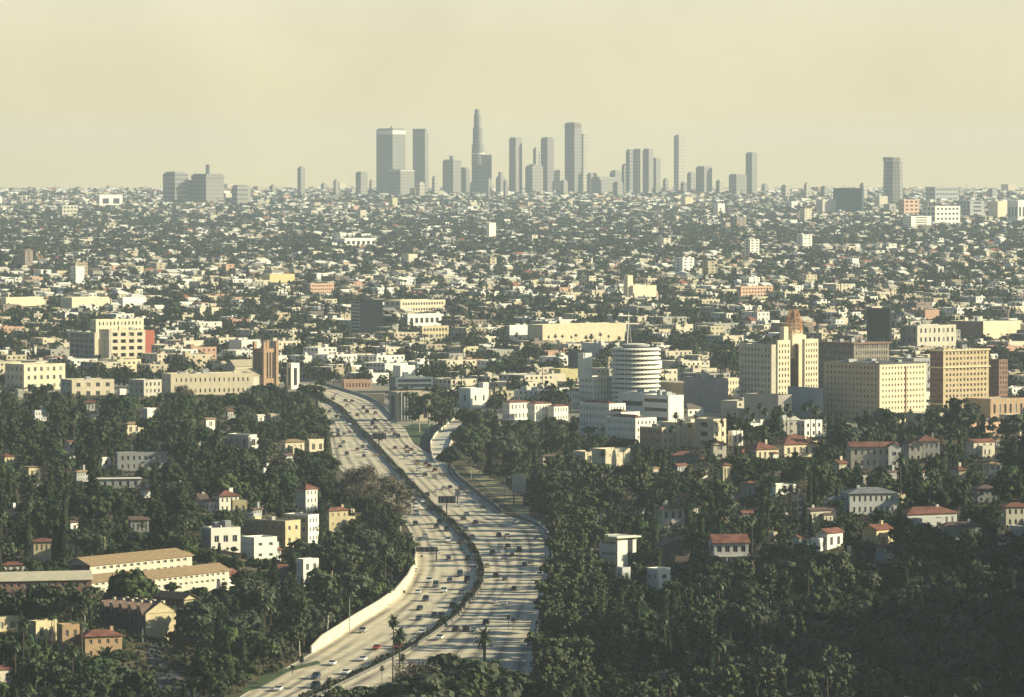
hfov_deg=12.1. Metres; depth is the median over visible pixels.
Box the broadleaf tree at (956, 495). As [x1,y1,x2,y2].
[948,488,974,517]
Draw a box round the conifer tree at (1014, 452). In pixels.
[1002,436,1022,467]
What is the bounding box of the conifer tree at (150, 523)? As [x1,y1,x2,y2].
[148,507,155,530]
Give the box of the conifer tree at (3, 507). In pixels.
[0,491,12,529]
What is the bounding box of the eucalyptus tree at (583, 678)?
[563,674,588,682]
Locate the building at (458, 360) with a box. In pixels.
[429,356,475,370]
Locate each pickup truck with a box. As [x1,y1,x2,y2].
[358,627,366,632]
[435,634,443,639]
[451,626,459,631]
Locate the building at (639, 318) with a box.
[619,315,647,322]
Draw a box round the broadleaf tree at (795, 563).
[770,555,803,573]
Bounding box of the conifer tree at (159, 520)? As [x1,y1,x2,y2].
[151,502,166,531]
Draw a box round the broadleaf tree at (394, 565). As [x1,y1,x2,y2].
[375,556,404,584]
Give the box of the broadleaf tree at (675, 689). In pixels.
[657,685,679,696]
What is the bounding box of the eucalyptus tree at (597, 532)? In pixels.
[582,520,608,548]
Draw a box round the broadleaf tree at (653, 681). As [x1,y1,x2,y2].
[631,674,665,689]
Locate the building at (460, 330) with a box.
[451,325,485,341]
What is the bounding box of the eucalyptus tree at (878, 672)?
[869,667,889,689]
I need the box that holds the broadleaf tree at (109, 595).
[100,590,124,601]
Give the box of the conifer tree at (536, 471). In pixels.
[522,466,541,504]
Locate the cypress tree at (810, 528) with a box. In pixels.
[808,514,812,541]
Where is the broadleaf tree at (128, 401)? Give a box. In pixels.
[97,394,143,410]
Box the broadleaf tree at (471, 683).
[425,668,501,696]
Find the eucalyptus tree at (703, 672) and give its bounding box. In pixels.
[689,665,726,696]
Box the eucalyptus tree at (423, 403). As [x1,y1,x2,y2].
[413,393,441,435]
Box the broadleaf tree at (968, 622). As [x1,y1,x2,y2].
[940,614,973,633]
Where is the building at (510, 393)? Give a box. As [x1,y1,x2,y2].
[489,386,513,400]
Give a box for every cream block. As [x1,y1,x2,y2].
[5,362,64,389]
[60,376,113,394]
[129,378,161,396]
[728,430,742,445]
[797,419,822,436]
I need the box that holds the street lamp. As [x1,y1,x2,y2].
[349,596,352,629]
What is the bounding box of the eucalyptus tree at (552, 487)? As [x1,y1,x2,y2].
[537,481,562,508]
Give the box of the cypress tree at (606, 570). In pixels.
[603,560,609,576]
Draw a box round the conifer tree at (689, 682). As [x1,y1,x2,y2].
[685,678,693,692]
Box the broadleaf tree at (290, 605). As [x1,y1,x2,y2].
[288,594,311,608]
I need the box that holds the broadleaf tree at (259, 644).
[231,630,280,675]
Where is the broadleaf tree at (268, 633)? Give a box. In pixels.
[261,630,283,637]
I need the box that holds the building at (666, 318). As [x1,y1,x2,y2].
[647,314,686,323]
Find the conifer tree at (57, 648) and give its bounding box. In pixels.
[53,644,62,656]
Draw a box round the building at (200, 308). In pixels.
[189,305,220,314]
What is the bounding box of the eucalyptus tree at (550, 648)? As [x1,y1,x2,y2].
[541,646,575,655]
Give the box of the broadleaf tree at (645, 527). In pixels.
[630,521,669,534]
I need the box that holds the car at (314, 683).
[310,680,320,687]
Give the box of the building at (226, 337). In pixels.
[202,334,236,348]
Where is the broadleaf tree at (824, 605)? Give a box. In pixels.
[797,592,845,622]
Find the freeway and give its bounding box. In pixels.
[240,382,549,696]
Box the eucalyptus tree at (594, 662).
[566,635,598,669]
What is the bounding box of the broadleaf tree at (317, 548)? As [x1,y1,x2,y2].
[305,544,327,557]
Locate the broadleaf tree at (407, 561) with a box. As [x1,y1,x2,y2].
[395,552,415,577]
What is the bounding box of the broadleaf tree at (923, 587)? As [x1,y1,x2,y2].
[906,583,944,601]
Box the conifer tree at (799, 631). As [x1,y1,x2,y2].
[791,623,808,657]
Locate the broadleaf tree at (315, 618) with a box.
[281,608,326,649]
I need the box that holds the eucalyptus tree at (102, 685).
[93,676,114,696]
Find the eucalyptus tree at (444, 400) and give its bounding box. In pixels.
[435,395,451,428]
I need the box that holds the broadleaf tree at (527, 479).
[511,472,530,501]
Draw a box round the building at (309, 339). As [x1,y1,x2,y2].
[305,334,336,346]
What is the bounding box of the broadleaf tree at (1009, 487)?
[990,478,1023,499]
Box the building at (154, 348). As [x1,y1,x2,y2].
[151,342,184,352]
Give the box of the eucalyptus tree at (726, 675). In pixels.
[714,665,746,696]
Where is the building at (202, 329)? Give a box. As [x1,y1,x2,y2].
[190,325,215,333]
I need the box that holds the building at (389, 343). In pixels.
[379,340,419,345]
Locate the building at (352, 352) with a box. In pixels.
[329,350,371,354]
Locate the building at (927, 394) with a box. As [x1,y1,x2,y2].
[926,390,929,404]
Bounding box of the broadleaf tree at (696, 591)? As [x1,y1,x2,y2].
[693,582,724,598]
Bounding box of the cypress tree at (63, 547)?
[58,520,67,561]
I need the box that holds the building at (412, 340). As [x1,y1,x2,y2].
[397,339,434,342]
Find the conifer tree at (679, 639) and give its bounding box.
[661,616,687,668]
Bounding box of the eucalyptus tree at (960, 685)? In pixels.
[950,680,967,696]
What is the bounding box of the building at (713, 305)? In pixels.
[701,302,734,306]
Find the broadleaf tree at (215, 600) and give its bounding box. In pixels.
[192,596,224,608]
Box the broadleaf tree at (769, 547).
[760,541,789,556]
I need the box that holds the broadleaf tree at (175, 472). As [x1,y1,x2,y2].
[149,462,189,482]
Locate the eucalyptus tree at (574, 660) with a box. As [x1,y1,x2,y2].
[567,656,588,675]
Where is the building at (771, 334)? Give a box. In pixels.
[765,332,778,338]
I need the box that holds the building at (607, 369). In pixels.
[592,365,611,375]
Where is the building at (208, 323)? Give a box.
[178,320,221,328]
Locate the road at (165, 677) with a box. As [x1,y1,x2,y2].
[148,645,190,696]
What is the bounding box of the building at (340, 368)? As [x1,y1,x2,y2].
[311,364,355,380]
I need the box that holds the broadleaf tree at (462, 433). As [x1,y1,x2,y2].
[449,425,476,454]
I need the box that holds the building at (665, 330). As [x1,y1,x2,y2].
[635,327,671,333]
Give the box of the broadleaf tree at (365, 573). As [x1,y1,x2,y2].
[356,571,374,582]
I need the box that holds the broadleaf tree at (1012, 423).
[999,413,1023,435]
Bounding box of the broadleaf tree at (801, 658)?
[777,648,807,667]
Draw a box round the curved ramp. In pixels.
[430,418,461,461]
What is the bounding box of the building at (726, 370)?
[717,368,738,375]
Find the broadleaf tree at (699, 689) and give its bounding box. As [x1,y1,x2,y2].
[678,682,716,696]
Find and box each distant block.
[73,188,84,191]
[125,187,133,191]
[270,185,275,192]
[321,183,326,189]
[333,179,338,195]
[369,179,374,189]
[416,182,424,196]
[432,176,437,193]
[470,181,473,190]
[486,178,490,195]
[503,180,507,197]
[560,180,567,192]
[598,180,604,194]
[613,182,622,194]
[663,178,668,190]
[680,182,686,191]
[716,180,723,192]
[761,184,767,190]
[781,185,789,197]
[804,182,808,196]
[820,186,828,196]
[860,183,867,196]
[959,188,962,195]
[987,189,997,196]
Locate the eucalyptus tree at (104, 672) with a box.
[85,667,112,690]
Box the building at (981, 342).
[957,338,986,345]
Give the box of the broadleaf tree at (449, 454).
[435,446,462,473]
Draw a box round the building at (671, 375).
[659,368,676,380]
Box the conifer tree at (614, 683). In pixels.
[606,678,618,696]
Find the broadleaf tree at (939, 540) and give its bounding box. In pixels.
[919,532,953,560]
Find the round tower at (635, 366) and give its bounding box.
[610,312,660,402]
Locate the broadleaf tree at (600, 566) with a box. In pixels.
[594,557,609,572]
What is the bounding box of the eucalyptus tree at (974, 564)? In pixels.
[970,559,993,592]
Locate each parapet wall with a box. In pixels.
[326,383,398,422]
[450,463,502,513]
[520,514,552,576]
[533,614,539,674]
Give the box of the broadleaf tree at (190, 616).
[173,601,221,644]
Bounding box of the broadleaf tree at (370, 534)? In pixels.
[354,529,386,544]
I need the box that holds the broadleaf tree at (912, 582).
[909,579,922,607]
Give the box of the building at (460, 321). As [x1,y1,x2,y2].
[444,317,485,326]
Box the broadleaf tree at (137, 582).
[107,567,159,597]
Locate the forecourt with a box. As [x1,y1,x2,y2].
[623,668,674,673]
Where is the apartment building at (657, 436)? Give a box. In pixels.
[640,424,672,453]
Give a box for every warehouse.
[1,297,45,305]
[60,296,111,307]
[117,297,145,306]
[506,325,527,341]
[528,322,624,341]
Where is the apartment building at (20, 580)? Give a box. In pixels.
[0,570,93,596]
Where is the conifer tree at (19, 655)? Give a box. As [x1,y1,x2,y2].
[10,630,31,681]
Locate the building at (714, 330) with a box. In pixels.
[695,325,723,334]
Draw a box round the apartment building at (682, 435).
[660,418,694,449]
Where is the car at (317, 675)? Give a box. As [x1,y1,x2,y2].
[311,672,320,678]
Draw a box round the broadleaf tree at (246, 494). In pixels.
[233,487,253,500]
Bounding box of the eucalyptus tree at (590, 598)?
[568,589,597,615]
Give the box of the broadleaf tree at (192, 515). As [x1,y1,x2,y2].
[167,510,199,524]
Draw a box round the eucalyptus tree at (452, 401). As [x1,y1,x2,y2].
[444,396,457,420]
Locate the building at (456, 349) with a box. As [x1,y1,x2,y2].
[447,346,477,354]
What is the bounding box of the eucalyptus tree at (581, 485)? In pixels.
[572,474,591,495]
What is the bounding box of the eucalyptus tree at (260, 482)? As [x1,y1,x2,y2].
[251,469,278,514]
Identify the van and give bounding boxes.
[413,509,418,514]
[426,504,431,509]
[432,580,438,587]
[445,536,450,542]
[457,569,462,576]
[464,575,469,581]
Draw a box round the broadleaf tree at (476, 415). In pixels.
[456,409,498,424]
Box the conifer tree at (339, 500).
[333,494,348,515]
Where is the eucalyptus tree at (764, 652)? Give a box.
[752,645,785,687]
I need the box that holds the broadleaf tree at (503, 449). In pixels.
[491,444,518,463]
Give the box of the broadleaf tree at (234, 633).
[212,626,253,659]
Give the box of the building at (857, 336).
[840,333,866,340]
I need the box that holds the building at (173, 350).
[158,346,197,352]
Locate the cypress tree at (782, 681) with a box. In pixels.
[778,663,786,691]
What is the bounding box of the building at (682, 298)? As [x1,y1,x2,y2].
[669,295,698,301]
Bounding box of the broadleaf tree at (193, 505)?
[165,494,199,511]
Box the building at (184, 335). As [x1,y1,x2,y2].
[173,332,210,337]
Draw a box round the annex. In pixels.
[618,389,656,412]
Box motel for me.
[341,379,371,388]
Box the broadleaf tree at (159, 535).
[144,524,174,548]
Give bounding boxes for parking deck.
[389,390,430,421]
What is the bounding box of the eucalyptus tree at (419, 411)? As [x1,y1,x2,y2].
[407,397,424,431]
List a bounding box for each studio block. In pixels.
[900,321,955,347]
[950,316,1019,338]
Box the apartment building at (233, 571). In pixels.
[229,568,237,585]
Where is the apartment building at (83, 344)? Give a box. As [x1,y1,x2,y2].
[69,331,97,358]
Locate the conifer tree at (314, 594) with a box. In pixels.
[312,573,332,613]
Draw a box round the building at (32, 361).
[16,358,47,362]
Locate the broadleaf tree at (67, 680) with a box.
[37,668,71,689]
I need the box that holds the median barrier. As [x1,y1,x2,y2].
[298,394,484,696]
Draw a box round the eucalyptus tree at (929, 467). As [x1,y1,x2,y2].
[920,455,941,484]
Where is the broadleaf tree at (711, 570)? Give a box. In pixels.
[687,561,731,582]
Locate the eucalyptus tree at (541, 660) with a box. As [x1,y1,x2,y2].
[528,649,563,694]
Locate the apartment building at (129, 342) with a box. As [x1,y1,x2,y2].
[99,326,144,358]
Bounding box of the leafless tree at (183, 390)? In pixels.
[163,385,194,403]
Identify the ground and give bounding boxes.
[0,188,1023,696]
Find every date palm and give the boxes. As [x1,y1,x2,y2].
[7,586,26,613]
[56,451,77,471]
[92,645,122,667]
[160,684,177,696]
[192,619,214,643]
[237,445,247,460]
[276,387,292,399]
[469,626,497,658]
[477,439,494,455]
[598,513,617,529]
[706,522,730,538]
[709,605,736,633]
[824,429,833,439]
[835,477,843,495]
[1006,555,1023,580]
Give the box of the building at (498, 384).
[489,378,536,389]
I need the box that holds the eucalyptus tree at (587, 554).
[580,547,594,594]
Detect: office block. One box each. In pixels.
[58,205,77,214]
[96,195,122,205]
[578,353,611,401]
[643,390,683,422]
[816,199,835,211]
[833,188,863,211]
[899,199,918,214]
[925,187,958,199]
[959,201,983,215]
[988,201,1006,216]
[1007,201,1023,221]
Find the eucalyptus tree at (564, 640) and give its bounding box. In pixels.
[554,635,572,647]
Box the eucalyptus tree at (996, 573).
[991,569,1016,585]
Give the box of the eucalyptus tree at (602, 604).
[579,602,605,614]
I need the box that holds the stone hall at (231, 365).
[225,359,251,371]
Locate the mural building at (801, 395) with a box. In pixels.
[788,386,822,419]
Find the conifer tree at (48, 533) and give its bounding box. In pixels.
[42,516,58,538]
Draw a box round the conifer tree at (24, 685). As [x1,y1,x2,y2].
[18,681,30,696]
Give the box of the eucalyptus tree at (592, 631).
[575,617,607,663]
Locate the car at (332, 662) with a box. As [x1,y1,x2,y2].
[327,660,336,665]
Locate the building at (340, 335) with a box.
[310,330,342,338]
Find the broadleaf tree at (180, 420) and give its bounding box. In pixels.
[168,418,197,431]
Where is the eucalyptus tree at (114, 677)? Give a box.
[107,674,119,693]
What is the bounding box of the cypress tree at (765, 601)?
[762,595,768,607]
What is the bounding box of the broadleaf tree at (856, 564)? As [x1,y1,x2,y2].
[838,560,861,570]
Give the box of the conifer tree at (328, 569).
[323,558,333,574]
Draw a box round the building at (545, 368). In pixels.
[517,364,553,371]
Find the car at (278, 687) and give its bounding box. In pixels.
[273,685,282,690]
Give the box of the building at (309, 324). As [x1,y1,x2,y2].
[284,323,315,329]
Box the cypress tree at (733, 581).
[730,575,736,587]
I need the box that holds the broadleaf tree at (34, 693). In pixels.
[17,683,39,696]
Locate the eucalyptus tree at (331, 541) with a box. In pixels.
[319,530,343,563]
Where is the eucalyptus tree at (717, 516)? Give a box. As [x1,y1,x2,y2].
[711,507,741,533]
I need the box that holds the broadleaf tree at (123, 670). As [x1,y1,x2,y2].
[117,665,142,675]
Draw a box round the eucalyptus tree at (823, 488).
[810,465,834,506]
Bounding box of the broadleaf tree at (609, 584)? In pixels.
[587,576,633,596]
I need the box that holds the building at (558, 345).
[548,341,580,349]
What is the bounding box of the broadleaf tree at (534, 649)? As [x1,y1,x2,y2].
[531,645,540,651]
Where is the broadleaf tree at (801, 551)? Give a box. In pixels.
[781,543,821,565]
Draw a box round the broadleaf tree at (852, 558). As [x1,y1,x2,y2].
[830,554,856,568]
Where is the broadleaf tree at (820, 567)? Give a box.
[815,563,831,576]
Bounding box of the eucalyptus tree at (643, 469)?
[630,463,655,514]
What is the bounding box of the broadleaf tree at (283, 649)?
[266,638,288,666]
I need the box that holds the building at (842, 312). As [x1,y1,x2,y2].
[824,310,860,320]
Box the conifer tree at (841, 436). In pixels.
[834,429,845,458]
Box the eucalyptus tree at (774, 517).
[761,496,788,542]
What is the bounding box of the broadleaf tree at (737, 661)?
[720,653,764,677]
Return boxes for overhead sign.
[372,432,385,443]
[414,546,437,560]
[438,495,455,514]
[455,489,459,503]
[512,474,525,506]
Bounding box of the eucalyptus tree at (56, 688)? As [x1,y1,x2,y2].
[42,666,71,696]
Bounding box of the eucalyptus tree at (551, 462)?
[539,454,563,487]
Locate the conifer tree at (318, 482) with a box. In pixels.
[307,462,331,505]
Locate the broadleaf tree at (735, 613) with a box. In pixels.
[725,602,775,632]
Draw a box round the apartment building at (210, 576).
[142,563,231,591]
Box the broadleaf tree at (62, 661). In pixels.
[21,656,71,672]
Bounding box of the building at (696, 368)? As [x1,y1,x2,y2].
[678,365,716,380]
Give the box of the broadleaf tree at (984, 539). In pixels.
[977,530,1006,558]
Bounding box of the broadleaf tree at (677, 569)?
[670,561,701,582]
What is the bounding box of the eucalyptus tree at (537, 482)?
[529,476,548,489]
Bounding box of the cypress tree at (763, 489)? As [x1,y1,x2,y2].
[759,481,766,523]
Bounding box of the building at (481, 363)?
[477,358,514,372]
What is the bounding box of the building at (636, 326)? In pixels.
[626,322,660,336]
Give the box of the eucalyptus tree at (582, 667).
[564,660,594,683]
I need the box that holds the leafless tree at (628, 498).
[595,486,637,516]
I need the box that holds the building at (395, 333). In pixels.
[375,330,418,339]
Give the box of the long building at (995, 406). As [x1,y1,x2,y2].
[966,396,1023,417]
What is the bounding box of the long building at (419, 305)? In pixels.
[384,299,444,311]
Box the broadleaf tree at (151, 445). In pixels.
[139,439,167,451]
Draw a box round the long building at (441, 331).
[420,325,448,337]
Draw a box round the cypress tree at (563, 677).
[561,674,565,683]
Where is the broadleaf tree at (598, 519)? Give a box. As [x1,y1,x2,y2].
[595,514,604,524]
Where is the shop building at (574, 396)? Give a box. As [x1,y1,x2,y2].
[566,391,579,407]
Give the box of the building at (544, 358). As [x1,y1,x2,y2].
[539,353,567,365]
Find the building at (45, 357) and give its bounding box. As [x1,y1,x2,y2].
[43,356,72,359]
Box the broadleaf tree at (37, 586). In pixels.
[25,582,47,592]
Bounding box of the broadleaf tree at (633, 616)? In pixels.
[625,606,659,629]
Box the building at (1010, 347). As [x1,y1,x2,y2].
[987,344,1023,350]
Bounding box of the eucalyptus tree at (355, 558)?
[334,547,364,574]
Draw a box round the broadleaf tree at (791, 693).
[786,689,795,696]
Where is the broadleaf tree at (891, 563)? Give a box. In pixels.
[880,557,919,581]
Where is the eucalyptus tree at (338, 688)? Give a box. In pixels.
[326,685,346,692]
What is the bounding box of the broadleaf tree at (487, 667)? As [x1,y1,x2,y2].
[440,658,501,677]
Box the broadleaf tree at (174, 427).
[170,424,198,437]
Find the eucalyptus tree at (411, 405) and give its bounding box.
[404,391,418,428]
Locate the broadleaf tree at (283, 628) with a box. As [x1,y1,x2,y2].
[277,623,307,648]
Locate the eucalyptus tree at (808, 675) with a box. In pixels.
[793,668,822,696]
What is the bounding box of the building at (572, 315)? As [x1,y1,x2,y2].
[563,311,596,318]
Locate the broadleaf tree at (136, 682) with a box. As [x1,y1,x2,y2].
[109,671,160,696]
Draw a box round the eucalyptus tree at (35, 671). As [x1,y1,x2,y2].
[18,650,58,690]
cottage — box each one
[7,503,15,514]
[15,389,22,399]
[32,406,45,420]
[72,465,87,481]
[87,408,99,419]
[117,389,125,397]
[138,482,150,497]
[142,407,155,418]
[193,492,208,507]
[225,409,234,418]
[247,502,263,516]
[258,463,268,473]
[266,413,279,421]
[277,541,282,559]
[277,564,288,576]
[278,453,293,460]
[629,506,643,515]
[651,467,658,473]
[671,463,687,471]
[685,502,700,513]
[738,510,754,515]
[767,531,777,541]
[768,452,779,457]
[830,456,847,472]
[847,546,854,555]
[861,475,867,484]
[886,465,898,478]
[897,493,905,502]
[921,470,927,478]
[950,462,967,478]
[998,537,1010,547]
[1010,525,1023,536]
[1012,432,1022,440]
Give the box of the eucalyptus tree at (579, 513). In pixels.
[566,506,590,536]
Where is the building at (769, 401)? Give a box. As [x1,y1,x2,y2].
[744,393,791,420]
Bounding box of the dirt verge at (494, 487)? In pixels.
[462,466,529,515]
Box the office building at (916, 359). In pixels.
[889,355,929,385]
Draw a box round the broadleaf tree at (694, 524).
[687,520,715,532]
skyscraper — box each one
[163,172,187,201]
[188,180,191,201]
[191,165,223,201]
[232,185,250,204]
[297,167,304,193]
[356,171,367,194]
[376,126,405,192]
[388,170,414,194]
[413,129,428,191]
[443,156,460,192]
[461,167,468,191]
[471,109,491,191]
[496,172,504,193]
[509,137,521,192]
[525,164,542,192]
[533,148,539,163]
[541,137,553,191]
[554,170,564,190]
[565,122,581,192]
[581,134,586,190]
[587,173,596,192]
[591,177,616,193]
[610,170,621,181]
[622,164,627,192]
[626,149,632,190]
[633,149,643,192]
[643,149,652,192]
[653,158,660,192]
[674,135,684,190]
[687,172,694,191]
[696,166,711,192]
[729,174,746,192]
[746,152,756,192]
[883,157,902,202]
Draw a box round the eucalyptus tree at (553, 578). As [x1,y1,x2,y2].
[533,563,562,604]
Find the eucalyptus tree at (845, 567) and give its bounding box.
[831,551,862,590]
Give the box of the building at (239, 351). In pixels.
[221,349,251,357]
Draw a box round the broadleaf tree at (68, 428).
[48,421,78,438]
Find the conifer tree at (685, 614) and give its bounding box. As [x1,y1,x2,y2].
[682,584,695,618]
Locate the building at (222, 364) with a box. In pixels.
[212,361,228,370]
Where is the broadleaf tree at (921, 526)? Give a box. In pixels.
[912,521,950,539]
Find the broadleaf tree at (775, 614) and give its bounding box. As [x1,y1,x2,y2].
[762,610,781,634]
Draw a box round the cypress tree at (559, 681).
[554,676,561,687]
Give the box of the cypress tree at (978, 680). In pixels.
[974,676,981,692]
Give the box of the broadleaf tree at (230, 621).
[222,615,248,628]
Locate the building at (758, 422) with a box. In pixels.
[749,419,763,426]
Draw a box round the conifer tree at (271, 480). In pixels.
[257,465,279,502]
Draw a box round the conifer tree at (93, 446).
[85,429,103,461]
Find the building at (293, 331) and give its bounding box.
[262,328,301,339]
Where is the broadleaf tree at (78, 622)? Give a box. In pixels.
[62,619,87,630]
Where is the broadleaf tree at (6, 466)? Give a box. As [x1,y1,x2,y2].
[0,460,14,471]
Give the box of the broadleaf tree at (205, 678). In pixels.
[187,663,229,696]
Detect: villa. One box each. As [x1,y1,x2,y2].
[502,400,530,419]
[527,401,550,420]
[547,404,569,420]
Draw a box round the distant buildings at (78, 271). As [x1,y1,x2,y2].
[0,183,1023,434]
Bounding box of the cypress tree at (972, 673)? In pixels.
[968,663,976,695]
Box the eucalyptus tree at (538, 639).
[524,631,573,673]
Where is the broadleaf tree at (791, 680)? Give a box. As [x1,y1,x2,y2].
[787,668,820,684]
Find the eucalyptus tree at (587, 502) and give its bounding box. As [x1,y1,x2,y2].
[577,493,599,520]
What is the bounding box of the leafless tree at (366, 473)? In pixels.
[350,464,377,487]
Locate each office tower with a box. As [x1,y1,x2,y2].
[867,308,891,341]
[928,340,990,409]
[989,359,1007,396]
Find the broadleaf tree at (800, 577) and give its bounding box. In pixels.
[786,563,825,596]
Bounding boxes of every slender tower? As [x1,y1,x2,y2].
[486,223,495,236]
[624,275,632,296]
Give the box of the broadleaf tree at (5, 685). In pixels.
[0,681,10,694]
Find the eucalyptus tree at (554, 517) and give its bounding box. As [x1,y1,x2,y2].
[544,511,567,552]
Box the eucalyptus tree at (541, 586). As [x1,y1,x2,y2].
[533,580,567,625]
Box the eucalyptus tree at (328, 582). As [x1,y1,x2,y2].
[305,568,342,630]
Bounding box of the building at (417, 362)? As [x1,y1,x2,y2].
[401,358,428,373]
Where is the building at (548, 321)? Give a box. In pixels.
[530,319,566,323]
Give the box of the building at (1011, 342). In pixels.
[987,339,1023,345]
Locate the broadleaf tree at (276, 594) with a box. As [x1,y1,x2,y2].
[269,586,280,598]
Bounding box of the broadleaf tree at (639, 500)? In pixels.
[632,486,663,509]
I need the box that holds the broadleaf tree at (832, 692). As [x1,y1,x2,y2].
[817,673,835,696]
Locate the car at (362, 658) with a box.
[358,656,366,660]
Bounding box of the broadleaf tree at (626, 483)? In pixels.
[613,478,631,489]
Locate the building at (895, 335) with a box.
[892,332,899,342]
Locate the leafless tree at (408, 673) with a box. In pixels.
[389,669,423,681]
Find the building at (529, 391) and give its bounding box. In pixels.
[514,386,556,402]
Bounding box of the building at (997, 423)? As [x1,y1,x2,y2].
[942,420,1001,435]
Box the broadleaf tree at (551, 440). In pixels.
[540,432,569,453]
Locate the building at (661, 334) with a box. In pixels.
[648,333,670,338]
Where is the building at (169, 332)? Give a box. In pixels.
[156,327,185,335]
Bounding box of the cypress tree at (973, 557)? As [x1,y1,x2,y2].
[969,547,977,590]
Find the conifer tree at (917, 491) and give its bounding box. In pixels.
[905,468,926,507]
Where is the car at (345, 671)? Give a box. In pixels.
[341,669,350,674]
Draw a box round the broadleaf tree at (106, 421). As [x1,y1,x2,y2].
[94,416,120,428]
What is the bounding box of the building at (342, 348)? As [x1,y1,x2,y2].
[338,344,370,351]
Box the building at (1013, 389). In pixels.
[1008,386,1023,396]
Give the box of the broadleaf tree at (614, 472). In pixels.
[584,463,623,478]
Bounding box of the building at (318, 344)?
[284,342,328,352]
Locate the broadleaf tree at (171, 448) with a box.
[162,438,191,456]
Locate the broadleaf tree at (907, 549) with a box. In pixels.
[890,540,937,570]
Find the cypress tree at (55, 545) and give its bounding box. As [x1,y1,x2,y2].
[51,524,58,561]
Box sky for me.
[0,0,1023,187]
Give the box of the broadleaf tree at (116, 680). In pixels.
[113,675,122,683]
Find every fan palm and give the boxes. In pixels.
[0,415,6,454]
[0,506,7,541]
[0,541,6,567]
[9,639,21,680]
[16,617,31,664]
[19,492,34,513]
[19,687,31,696]
[25,506,33,514]
[46,611,56,650]
[47,660,59,680]
[59,489,71,525]
[64,642,80,680]
[66,406,80,439]
[66,603,74,619]
[74,604,88,661]
[139,522,145,548]
[155,392,163,420]
[177,515,190,536]
[210,430,223,448]
[213,398,221,422]
[246,614,256,629]
[257,597,272,669]
[267,602,276,629]
[323,676,333,689]
[378,543,390,576]
[388,614,401,680]
[389,627,408,673]
[398,653,406,670]
[494,450,501,477]
[517,435,523,448]
[537,436,543,463]
[544,595,554,603]
[560,490,570,517]
[566,379,576,412]
[569,459,580,470]
[582,604,605,666]
[585,444,590,460]
[599,449,606,456]
[624,512,636,521]
[629,443,641,455]
[633,589,644,645]
[645,512,657,533]
[650,489,660,514]
[656,634,663,670]
[657,614,669,628]
[657,667,681,696]
[667,425,675,450]
[670,526,679,534]
[670,647,678,677]
[671,412,678,449]
[677,420,684,425]
[686,646,697,661]
[687,422,691,447]
[708,634,729,660]
[711,574,728,599]
[723,414,734,422]
[733,418,738,446]
[736,417,744,446]
[743,608,756,621]
[744,407,750,442]
[746,512,756,556]
[750,412,756,419]
[756,402,763,441]
[761,407,768,424]
[762,499,774,541]
[765,658,780,670]
[768,644,776,652]
[778,593,793,607]
[781,485,787,513]
[781,640,795,670]
[782,574,792,593]
[783,403,791,431]
[786,410,792,434]
[787,484,793,518]
[790,672,808,696]
[794,485,800,514]
[799,403,809,435]
[801,461,808,469]
[802,555,815,593]
[806,400,814,439]
[809,405,820,440]
[816,656,836,696]
[819,413,825,428]
[821,581,830,622]
[839,627,858,663]
[846,657,859,669]
[894,452,906,501]
[912,556,922,575]
[932,479,941,487]
[945,575,958,588]
[950,423,961,453]
[958,479,971,520]
[970,567,986,617]
[974,582,988,613]
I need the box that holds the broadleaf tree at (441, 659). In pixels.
[426,653,472,671]
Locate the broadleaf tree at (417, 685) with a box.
[380,670,454,696]
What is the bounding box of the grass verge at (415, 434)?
[404,423,440,441]
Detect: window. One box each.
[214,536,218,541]
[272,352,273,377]
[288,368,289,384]
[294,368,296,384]
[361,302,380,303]
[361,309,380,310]
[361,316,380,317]
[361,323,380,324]
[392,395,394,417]
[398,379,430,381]
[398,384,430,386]
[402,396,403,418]
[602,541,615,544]
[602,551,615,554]
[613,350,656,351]
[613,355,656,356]
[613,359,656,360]
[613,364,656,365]
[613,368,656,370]
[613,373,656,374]
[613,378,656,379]
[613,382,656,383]
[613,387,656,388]
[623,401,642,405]
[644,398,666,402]
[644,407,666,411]
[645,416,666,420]
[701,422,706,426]
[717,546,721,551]
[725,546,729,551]
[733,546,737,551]
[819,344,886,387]
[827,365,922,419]
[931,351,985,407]
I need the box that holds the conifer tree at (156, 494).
[143,483,165,514]
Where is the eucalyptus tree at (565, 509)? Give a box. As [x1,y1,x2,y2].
[547,504,573,526]
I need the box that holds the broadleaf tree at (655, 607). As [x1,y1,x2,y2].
[631,599,659,612]
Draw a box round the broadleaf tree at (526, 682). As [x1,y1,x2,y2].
[506,669,536,696]
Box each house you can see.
[0,453,13,465]
[0,561,24,571]
[0,615,18,631]
[0,664,20,683]
[19,466,41,479]
[28,538,51,563]
[28,619,56,641]
[57,622,79,652]
[64,440,74,458]
[64,626,124,660]
[67,541,78,551]
[68,520,78,529]
[85,401,95,410]
[96,477,142,488]
[100,457,110,467]
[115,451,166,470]
[121,422,143,434]
[126,516,150,532]
[152,590,199,608]
[201,520,240,552]
[202,417,215,429]
[204,488,240,511]
[227,433,258,448]
[231,500,246,516]
[240,513,299,546]
[241,535,276,559]
[254,414,265,421]
[278,439,305,453]
[284,513,318,543]
[294,483,319,513]
[297,557,318,585]
[306,439,323,451]
[325,504,354,531]
[459,382,488,406]
[539,454,563,464]
[573,450,591,462]
[592,447,629,465]
[599,534,640,568]
[616,566,630,591]
[646,567,670,588]
[653,536,692,567]
[656,500,685,535]
[668,451,704,466]
[676,494,692,503]
[707,534,750,564]
[710,441,727,458]
[719,463,731,481]
[732,439,780,458]
[738,481,759,497]
[770,436,817,457]
[770,483,795,495]
[778,434,816,441]
[790,534,811,548]
[802,505,837,522]
[811,527,844,551]
[823,485,897,514]
[844,441,900,467]
[860,520,893,543]
[874,543,893,564]
[893,504,958,528]
[901,437,923,459]
[914,433,940,457]
[938,519,981,539]
[963,438,996,457]
[972,484,999,502]
[980,462,1003,478]
[996,502,1023,526]

